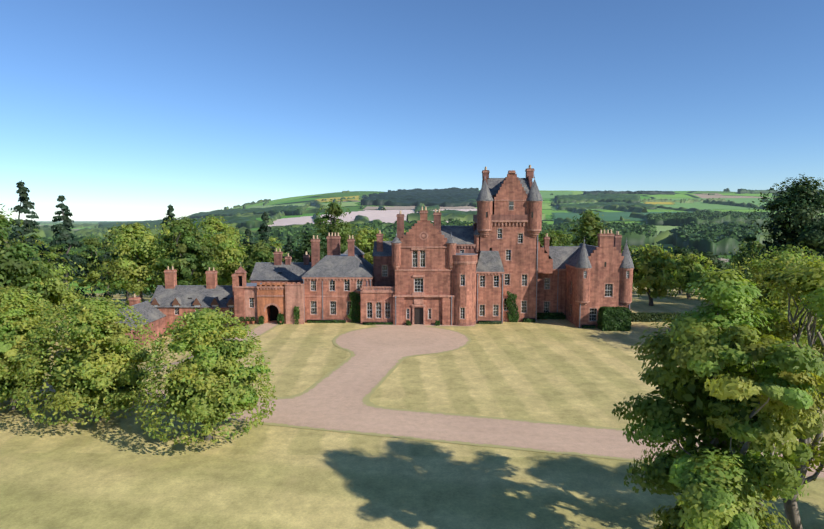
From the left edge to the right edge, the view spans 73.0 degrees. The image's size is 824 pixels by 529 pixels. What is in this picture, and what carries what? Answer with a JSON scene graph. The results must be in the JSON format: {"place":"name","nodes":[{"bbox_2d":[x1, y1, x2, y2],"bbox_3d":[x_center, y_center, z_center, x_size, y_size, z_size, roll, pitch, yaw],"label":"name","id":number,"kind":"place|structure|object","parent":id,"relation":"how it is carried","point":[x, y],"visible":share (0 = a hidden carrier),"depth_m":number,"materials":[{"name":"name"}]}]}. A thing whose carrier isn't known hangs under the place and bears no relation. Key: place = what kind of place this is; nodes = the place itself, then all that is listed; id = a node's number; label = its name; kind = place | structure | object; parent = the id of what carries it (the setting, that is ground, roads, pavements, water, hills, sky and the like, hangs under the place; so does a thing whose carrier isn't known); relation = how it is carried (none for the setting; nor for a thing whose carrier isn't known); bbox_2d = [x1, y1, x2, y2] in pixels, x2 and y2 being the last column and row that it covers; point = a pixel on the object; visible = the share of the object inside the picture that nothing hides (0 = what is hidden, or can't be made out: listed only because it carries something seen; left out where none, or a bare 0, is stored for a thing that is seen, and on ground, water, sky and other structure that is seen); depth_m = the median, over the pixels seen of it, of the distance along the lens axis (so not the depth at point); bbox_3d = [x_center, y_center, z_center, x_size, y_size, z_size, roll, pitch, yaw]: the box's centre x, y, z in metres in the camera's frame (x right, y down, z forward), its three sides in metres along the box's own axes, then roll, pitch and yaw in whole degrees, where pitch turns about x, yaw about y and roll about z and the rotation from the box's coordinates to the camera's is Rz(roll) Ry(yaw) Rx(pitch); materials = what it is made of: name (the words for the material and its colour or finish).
{"place":"outdoors","nodes":[
{"label":"outdoors","id":0,"kind":"place"},
{"bbox_2d":[68,248,311,349],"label":"castle gate and stables","id":1,"kind":"structure","parent":0,"point":[269,292],"depth_m":98.13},
{"bbox_2d":[293,306,299,323],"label":"climbing plant","id":2,"kind":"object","parent":1,"relation":"attached to","point":[297,314],"depth_m":92.69,"materials":[{"name":"green plant"}]},
{"bbox_2d":[247,202,357,208],"bbox_3d":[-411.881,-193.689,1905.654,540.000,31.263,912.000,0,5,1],"label":"field slope","id":3,"kind":"structure","parent":0,"point":[342,204],"depth_m":1617.25,"materials":[{"name":"green plant"}]},
{"bbox_2d":[302,207,504,325],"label":"castle range","id":4,"kind":"structure","parent":0,"point":[423,270],"depth_m":92.86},
{"bbox_2d":[347,292,360,322],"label":"ivy","id":5,"kind":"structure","parent":4,"relation":"attached to","point":[355,297],"depth_m":93.97,"materials":[{"name":"green plant"}]},
{"bbox_2d":[0,190,823,528],"bbox_3d":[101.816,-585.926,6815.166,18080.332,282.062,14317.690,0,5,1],"label":"ground","id":6,"kind":"structure","parent":0,"point":[116,472],"depth_m":41.77,"materials":[{"name":"green plant"}]},
{"bbox_2d":[2,180,51,260],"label":"wood conifer","id":7,"kind":"object","parent":6,"relation":"on","point":[22,190],"visible":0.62,"depth_m":123.55,"materials":[{"name":"green plant"}]},
{"bbox_2d":[0,203,61,326],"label":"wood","id":8,"kind":"object","parent":6,"relation":"on","point":[15,260],"visible":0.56,"depth_m":67.66,"materials":[{"name":"green plant"}]},
{"bbox_2d":[0,286,70,410],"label":"tree","id":9,"kind":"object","parent":6,"relation":"on","point":[19,322],"visible":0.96,"depth_m":50.33,"materials":[{"name":"green plant"}]},
{"bbox_2d":[18,236,57,269],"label":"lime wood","id":10,"kind":"object","parent":6,"relation":"on","point":[42,251],"depth_m":158.07,"materials":[{"name":"green plant"}]},
{"bbox_2d":[17,250,93,328],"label":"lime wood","id":11,"kind":"object","parent":6,"relation":"on","point":[66,296],"visible":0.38,"depth_m":87.61,"materials":[{"name":"green plant"}]},
{"bbox_2d":[10,236,105,283],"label":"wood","id":12,"kind":"object","parent":6,"relation":"on","point":[79,240],"visible":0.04,"depth_m":307.47,"materials":[{"name":"green plant"}]},
{"bbox_2d":[45,243,79,284],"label":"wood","id":13,"kind":"object","parent":6,"relation":"on","point":[53,249],"visible":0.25,"depth_m":193.51,"materials":[{"name":"green plant"}]},
{"bbox_2d":[49,273,75,324],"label":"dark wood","id":14,"kind":"object","parent":6,"relation":"on","point":[63,280],"depth_m":98.58,"materials":[{"name":"green plant"}]},
{"bbox_2d":[43,195,93,309],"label":"wood conifer","id":15,"kind":"object","parent":6,"relation":"on","point":[64,235],"visible":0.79,"depth_m":119.03,"materials":[{"name":"green plant"}]},
{"bbox_2d":[10,296,169,425],"bbox_3d":[-27.813,8.498,48.941,12.177,11.316,12.032,0,5,1],"label":"tree","id":16,"kind":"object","parent":6,"relation":"on","point":[95,368],"visible":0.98,"depth_m":46.72,"materials":[{"name":"green plant"}]},
{"bbox_2d":[74,235,106,296],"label":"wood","id":17,"kind":"object","parent":6,"relation":"on","point":[93,244],"visible":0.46,"depth_m":169.18,"materials":[{"name":"green plant"}]},
{"bbox_2d":[90,237,131,298],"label":"wood conifer","id":18,"kind":"object","parent":6,"relation":"on","point":[106,255],"visible":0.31,"depth_m":162.99,"materials":[{"name":"green plant"}]},
{"bbox_2d":[94,223,153,304],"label":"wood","id":19,"kind":"object","parent":6,"relation":"on","point":[114,232],"visible":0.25,"depth_m":129.94,"materials":[{"name":"green plant"}]},
{"bbox_2d":[85,222,177,303],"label":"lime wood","id":20,"kind":"object","parent":6,"relation":"on","point":[136,267],"visible":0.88,"depth_m":110.78,"materials":[{"name":"green plant"}]},
{"bbox_2d":[149,215,166,277],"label":"wood conifer","id":21,"kind":"object","parent":6,"relation":"on","point":[164,218],"visible":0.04,"depth_m":162.02,"materials":[{"name":"green plant"}]},
{"bbox_2d":[152,204,197,287],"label":"wood conifer","id":22,"kind":"object","parent":6,"relation":"on","point":[169,213],"visible":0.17,"depth_m":139.55,"materials":[{"name":"green plant"}]},
{"bbox_2d":[98,215,255,229],"bbox_3d":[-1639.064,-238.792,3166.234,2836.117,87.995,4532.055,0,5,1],"label":"wood","id":23,"kind":"object","parent":6,"relation":"on","point":[249,223],"visible":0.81,"depth_m":1088.54,"materials":[{"name":"green plant"}]},
{"bbox_2d":[151,217,202,283],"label":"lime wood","id":24,"kind":"object","parent":6,"relation":"on","point":[167,252],"visible":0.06,"depth_m":123.30,"materials":[{"name":"green plant"}]},
{"bbox_2d":[149,216,222,287],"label":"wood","id":25,"kind":"object","parent":6,"relation":"on","point":[186,264],"visible":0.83,"depth_m":110.20,"materials":[{"name":"green plant"}]},
{"bbox_2d":[134,307,276,445],"bbox_3d":[-16.462,9.033,44.833,10.827,11.111,10.721,0,5,1],"label":"tree","id":26,"kind":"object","parent":6,"relation":"on","point":[208,386],"visible":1,"depth_m":42.75,"materials":[{"name":"green plant"}]},
{"bbox_2d":[193,214,242,284],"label":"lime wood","id":27,"kind":"object","parent":6,"relation":"on","point":[214,224],"visible":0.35,"depth_m":135.84,"materials":[{"name":"green plant"}]},
{"bbox_2d":[196,233,250,284],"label":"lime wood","id":28,"kind":"object","parent":6,"relation":"on","point":[228,254],"visible":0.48,"depth_m":126.03,"materials":[{"name":"green plant"}]},
{"bbox_2d":[218,226,249,284],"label":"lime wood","id":29,"kind":"object","parent":6,"relation":"on","point":[227,232],"visible":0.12,"depth_m":154.80,"materials":[{"name":"green plant"}]},
{"bbox_2d":[8,218,474,275],"bbox_3d":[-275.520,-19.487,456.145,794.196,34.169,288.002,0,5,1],"label":"valley wood","id":30,"kind":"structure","parent":6,"relation":"on","point":[282,234],"depth_m":477.68,"materials":[{"name":"green plant"}]},
{"bbox_2d":[190,204,301,217],"bbox_3d":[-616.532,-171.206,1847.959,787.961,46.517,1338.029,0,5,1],"label":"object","id":31,"kind":"structure","parent":6,"relation":"on","point":[289,210],"depth_m":1701.13,"materials":[{"name":"green plant"}]},
{"bbox_2d":[241,228,254,275],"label":"wood conifer","id":32,"kind":"object","parent":6,"relation":"on","point":[247,233],"visible":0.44,"depth_m":180.92,"materials":[{"name":"green plant"}]},
{"bbox_2d":[237,240,284,282],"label":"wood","id":33,"kind":"object","parent":6,"relation":"on","point":[258,251],"visible":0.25,"depth_m":116.96,"materials":[{"name":"green plant"}]},
{"bbox_2d":[258,316,264,323],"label":"potted shrub","id":34,"kind":"object","parent":6,"relation":"on","point":[261,319],"visible":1,"depth_m":92.81,"materials":[{"name":"green plant"}]},
{"bbox_2d":[251,211,275,264],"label":"wood conifer","id":35,"kind":"object","parent":6,"relation":"on","point":[264,230],"visible":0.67,"depth_m":145.09,"materials":[{"name":"green plant"}]},
{"bbox_2d":[267,236,286,261],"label":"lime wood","id":36,"kind":"object","parent":6,"relation":"on","point":[275,244],"visible":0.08,"depth_m":197.91,"materials":[{"name":"green plant"}]},
{"bbox_2d":[277,313,284,324],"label":"potted shrub","id":37,"kind":"object","parent":6,"relation":"on","point":[280,317],"visible":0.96,"depth_m":92.68,"materials":[{"name":"green plant"}]},
{"bbox_2d":[282,236,297,261],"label":"wood conifer","id":38,"kind":"object","parent":6,"relation":"on","point":[286,248],"visible":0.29,"depth_m":166.99,"materials":[{"name":"green plant"}]},
{"bbox_2d":[286,232,326,261],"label":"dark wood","id":39,"kind":"object","parent":6,"relation":"on","point":[306,242],"visible":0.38,"depth_m":122.98,"materials":[{"name":"green plant"}]},
{"bbox_2d":[307,319,345,322],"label":"border block","id":40,"kind":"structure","parent":6,"relation":"on","point":[326,321],"depth_m":94.07,"materials":[{"name":"green plant"}]},
{"bbox_2d":[311,199,354,254],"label":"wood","id":41,"kind":"object","parent":6,"relation":"on","point":[336,211],"visible":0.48,"depth_m":133.54,"materials":[{"name":"green plant"}]},
{"bbox_2d":[316,196,359,201],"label":"field","id":42,"kind":"structure","parent":6,"relation":"on","point":[336,198],"depth_m":2038.31,"materials":[{"name":"yellow plant"}]},
{"bbox_2d":[325,221,360,254],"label":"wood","id":43,"kind":"object","parent":6,"relation":"on","point":[349,233],"visible":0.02,"depth_m":191.24,"materials":[{"name":"green plant"}]},
{"bbox_2d":[344,226,387,264],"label":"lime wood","id":44,"kind":"object","parent":6,"relation":"on","point":[367,240],"visible":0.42,"depth_m":147.18,"materials":[{"name":"green plant"}]},
{"bbox_2d":[268,209,476,226],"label":"field","id":45,"kind":"structure","parent":6,"relation":"on","point":[387,216],"depth_m":1094.62,"materials":[{"name":"soil"}]},
{"bbox_2d":[119,178,629,327],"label":"drainpipes","id":46,"kind":"object","parent":6,"relation":"on","point":[451,296],"visible":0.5,"depth_m":94.48,"materials":[{"name":"red"}]},
{"bbox_2d":[363,322,392,324],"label":"border bay","id":47,"kind":"object","parent":6,"relation":"on","point":[377,323],"visible":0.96,"depth_m":92.37,"materials":[{"name":"green plant"}]},
{"bbox_2d":[2,188,823,244],"bbox_3d":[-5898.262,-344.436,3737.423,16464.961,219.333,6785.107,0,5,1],"label":"hedgerow trees","id":48,"kind":"object","parent":6,"relation":"on","point":[664,237],"visible":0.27,"depth_m":1180.09,"materials":[{"name":"green plant"}]},
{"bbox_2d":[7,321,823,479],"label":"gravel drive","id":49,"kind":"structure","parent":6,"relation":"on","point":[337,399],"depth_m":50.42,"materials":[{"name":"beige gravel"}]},
{"bbox_2d":[240,320,281,323],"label":"gate planters","id":50,"kind":"object","parent":49,"relation":"on","point":[253,322],"visible":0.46,"depth_m":93.03,"materials":[{"name":"ceramic"}]},
{"bbox_2d":[363,206,475,209],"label":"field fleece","id":51,"kind":"object","parent":6,"relation":"on","point":[403,207],"visible":0.58,"depth_m":1413.72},
{"bbox_2d":[414,205,439,211],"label":"field","id":52,"kind":"structure","parent":6,"relation":"on","point":[429,208],"depth_m":1297.85,"materials":[{"name":"green plant"}]},
{"bbox_2d":[478,321,500,323],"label":"border link","id":53,"kind":"object","parent":6,"relation":"on","point":[489,322],"visible":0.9,"depth_m":93.19,"materials":[{"name":"green plant"}]},
{"bbox_2d":[505,291,519,321],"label":"ivy tower","id":54,"kind":"structure","parent":6,"relation":"on","point":[511,304],"depth_m":94.53,"materials":[{"name":"green plant"}]},
{"bbox_2d":[522,318,535,322],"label":"border tower foot","id":55,"kind":"object","parent":6,"relation":"on","point":[529,320],"visible":1,"depth_m":94.59},
{"bbox_2d":[538,230,561,245],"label":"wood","id":56,"kind":"object","parent":6,"relation":"on","point":[553,238],"visible":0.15,"depth_m":165.92,"materials":[{"name":"green plant"}]},
{"bbox_2d":[537,312,565,319],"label":"hedge","id":57,"kind":"object","parent":6,"relation":"on","point":[550,315],"visible":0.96,"depth_m":97.47,"materials":[{"name":"green plant"}]},
{"bbox_2d":[540,191,572,198],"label":"field","id":58,"kind":"structure","parent":6,"relation":"on","point":[545,195],"depth_m":2274.09,"materials":[{"name":"green plant"}]},
{"bbox_2d":[549,229,573,245],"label":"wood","id":59,"kind":"object","parent":6,"relation":"on","point":[561,234],"visible":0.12,"depth_m":190.18,"materials":[{"name":"green plant"}]},
{"bbox_2d":[566,229,596,245],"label":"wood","id":60,"kind":"object","parent":6,"relation":"on","point":[579,235],"visible":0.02,"depth_m":169.34,"materials":[{"name":"green plant"}]},
{"bbox_2d":[562,209,610,245],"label":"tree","id":61,"kind":"object","parent":6,"relation":"on","point":[590,225],"visible":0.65,"depth_m":135.63,"materials":[{"name":"green plant"}]},
{"bbox_2d":[581,325,595,327],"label":"border gable","id":62,"kind":"structure","parent":6,"relation":"on","point":[588,326],"depth_m":89.52,"materials":[{"name":"green plant"}]},
{"bbox_2d":[538,221,656,247],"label":"wood","id":63,"kind":"object","parent":6,"relation":"on","point":[634,233],"visible":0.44,"depth_m":495.02,"materials":[{"name":"green plant"}]},
{"bbox_2d":[554,193,640,203],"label":"belt","id":64,"kind":"object","parent":6,"relation":"on","point":[600,197],"visible":1,"depth_m":1735.56,"materials":[{"name":"green plant"}]},
{"bbox_2d":[537,230,675,327],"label":"castle wing","id":65,"kind":"structure","parent":6,"relation":"on","point":[591,280],"depth_m":89.73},
{"bbox_2d":[597,306,631,330],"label":"hedge","id":66,"kind":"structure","parent":6,"relation":"on","point":[618,318],"depth_m":87.25,"materials":[{"name":"green plant"}]},
{"bbox_2d":[583,190,674,194],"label":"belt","id":67,"kind":"object","parent":6,"relation":"on","point":[638,192],"visible":0.92,"depth_m":2190.46,"materials":[{"name":"green plant"}]},
{"bbox_2d":[621,244,639,254],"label":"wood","id":68,"kind":"object","parent":6,"relation":"on","point":[631,248],"visible":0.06,"depth_m":182.59,"materials":[{"name":"green plant"}]},
{"bbox_2d":[551,211,713,220],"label":"field","id":69,"kind":"structure","parent":6,"relation":"on","point":[611,216],"depth_m":1053.57,"materials":[{"name":"green plant"}]},
{"bbox_2d":[630,249,642,281],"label":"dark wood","id":70,"kind":"object","parent":6,"relation":"on","point":[633,257],"visible":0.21,"depth_m":139.07,"materials":[{"name":"green plant"}]},
{"bbox_2d":[632,244,685,305],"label":"tree","id":71,"kind":"object","parent":6,"relation":"on","point":[654,275],"visible":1,"depth_m":109.43,"materials":[{"name":"green plant"}]},
{"bbox_2d":[667,245,697,292],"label":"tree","id":72,"kind":"object","parent":6,"relation":"on","point":[683,251],"visible":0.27,"depth_m":138.02,"materials":[{"name":"green plant"}]},
{"bbox_2d":[631,312,748,321],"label":"border terrace","id":73,"kind":"structure","parent":6,"relation":"on","point":[645,317],"depth_m":94.92,"materials":[{"name":"green plant"}]},
{"bbox_2d":[666,253,719,298],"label":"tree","id":74,"kind":"object","parent":6,"relation":"on","point":[695,269],"visible":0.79,"depth_m":119.64,"materials":[{"name":"green plant"}]},
{"bbox_2d":[683,250,739,276],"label":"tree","id":75,"kind":"object","parent":6,"relation":"on","point":[716,261],"visible":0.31,"depth_m":126.54,"materials":[{"name":"green plant"}]},
{"bbox_2d":[611,267,819,527],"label":"sycamore","id":76,"kind":"object","parent":6,"relation":"on","point":[688,345],"visible":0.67,"depth_m":25.91,"materials":[{"name":"green plant"}]},
{"bbox_2d":[673,221,762,254],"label":"wood","id":77,"kind":"object","parent":6,"relation":"on","point":[716,238],"depth_m":445.14,"materials":[{"name":"green plant"}]},
{"bbox_2d":[647,447,791,528],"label":"sycamore","id":78,"kind":"object","parent":6,"relation":"on","point":[722,494],"visible":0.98,"depth_m":22.80,"materials":[{"name":"green plant"}]},
{"bbox_2d":[727,240,765,278],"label":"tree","id":79,"kind":"object","parent":6,"relation":"on","point":[744,250],"visible":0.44,"depth_m":138.93,"materials":[{"name":"green plant"}]},
{"bbox_2d":[740,255,755,279],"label":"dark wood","id":80,"kind":"object","parent":6,"relation":"on","point":[749,268],"depth_m":111.52,"materials":[{"name":"green plant"}]},
{"bbox_2d":[739,246,765,274],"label":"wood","id":81,"kind":"object","parent":6,"relation":"on","point":[750,256],"depth_m":127.24,"materials":[{"name":"green plant"}]},
{"bbox_2d":[706,249,823,354],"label":"tree","id":82,"kind":"object","parent":6,"relation":"on","point":[781,261],"visible":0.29,"depth_m":68.44,"materials":[{"name":"green plant"}]},
{"bbox_2d":[737,188,817,193],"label":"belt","id":83,"kind":"object","parent":6,"relation":"on","point":[741,191],"visible":0.58,"depth_m":2396.24,"materials":[{"name":"green plant"}]},
{"bbox_2d":[737,174,823,277],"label":"tree","id":84,"kind":"object","parent":6,"relation":"on","point":[802,202],"visible":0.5,"depth_m":93.69,"materials":[{"name":"green plant"}]},
{"bbox_2d":[739,244,823,345],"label":"park tree","id":85,"kind":"object","parent":6,"relation":"on","point":[798,251],"visible":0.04,"depth_m":76.39,"materials":[{"name":"green plant"}]},
{"bbox_2d":[748,261,823,528],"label":"tree","id":86,"kind":"object","parent":6,"relation":"on","point":[810,282],"visible":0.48,"depth_m":27.69,"materials":[{"name":"green plant"}]},
{"bbox_2d":[0,0,823,220],"label":"sky","id":87,"kind":"structure","parent":0,"point":[122,110],"materials":[{"name":"blue"}]},
{"bbox_2d":[361,187,479,206],"bbox_3d":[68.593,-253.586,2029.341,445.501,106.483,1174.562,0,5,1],"label":"woodland","id":88,"kind":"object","parent":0,"point":[452,197],"depth_m":1731.02,"materials":[{"name":"green plant"}]},
{"bbox_2d":[414,209,476,216],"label":"field","id":89,"kind":"structure","parent":0,"point":[445,212],"depth_m":1076.38,"materials":[{"name":"green plant"}]},
{"bbox_2d":[465,199,476,206],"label":"field","id":90,"kind":"structure","parent":0,"point":[473,204],"depth_m":1509.65,"materials":[{"name":"green plant"}]},
{"bbox_2d":[473,165,542,321],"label":"castle tower","id":91,"kind":"structure","parent":0,"point":[507,218],"depth_m":93.95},
{"bbox_2d":[551,198,772,210],"bbox_3d":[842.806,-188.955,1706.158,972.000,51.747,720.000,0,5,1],"label":"field","id":92,"kind":"structure","parent":0,"point":[701,206],"depth_m":1582.35,"materials":[{"name":"green plant"}]},
{"bbox_2d":[556,201,656,209],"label":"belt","id":93,"kind":"object","parent":92,"relation":"on","point":[598,205],"visible":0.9,"depth_m":1440.17,"materials":[{"name":"green plant"}]},
{"bbox_2d":[645,202,673,204],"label":"rape field","id":94,"kind":"structure","parent":92,"relation":"on","point":[659,203],"depth_m":1631.14,"materials":[{"name":"yellow plant"}]},
{"bbox_2d":[650,225,677,246],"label":"pale field","id":95,"kind":"structure","parent":0,"point":[661,228],"depth_m":732.49,"materials":[{"name":"green plant"}]},
{"bbox_2d":[646,210,771,225],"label":"wooded slope","id":96,"kind":"structure","parent":0,"point":[668,218],"depth_m":821.53,"materials":[{"name":"green plant"}]},
{"bbox_2d":[697,324,823,511],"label":"sycamore","id":97,"kind":"object","parent":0,"point":[794,362],"visible":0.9,"depth_m":22.84,"materials":[{"name":"green plant"}]}
]}

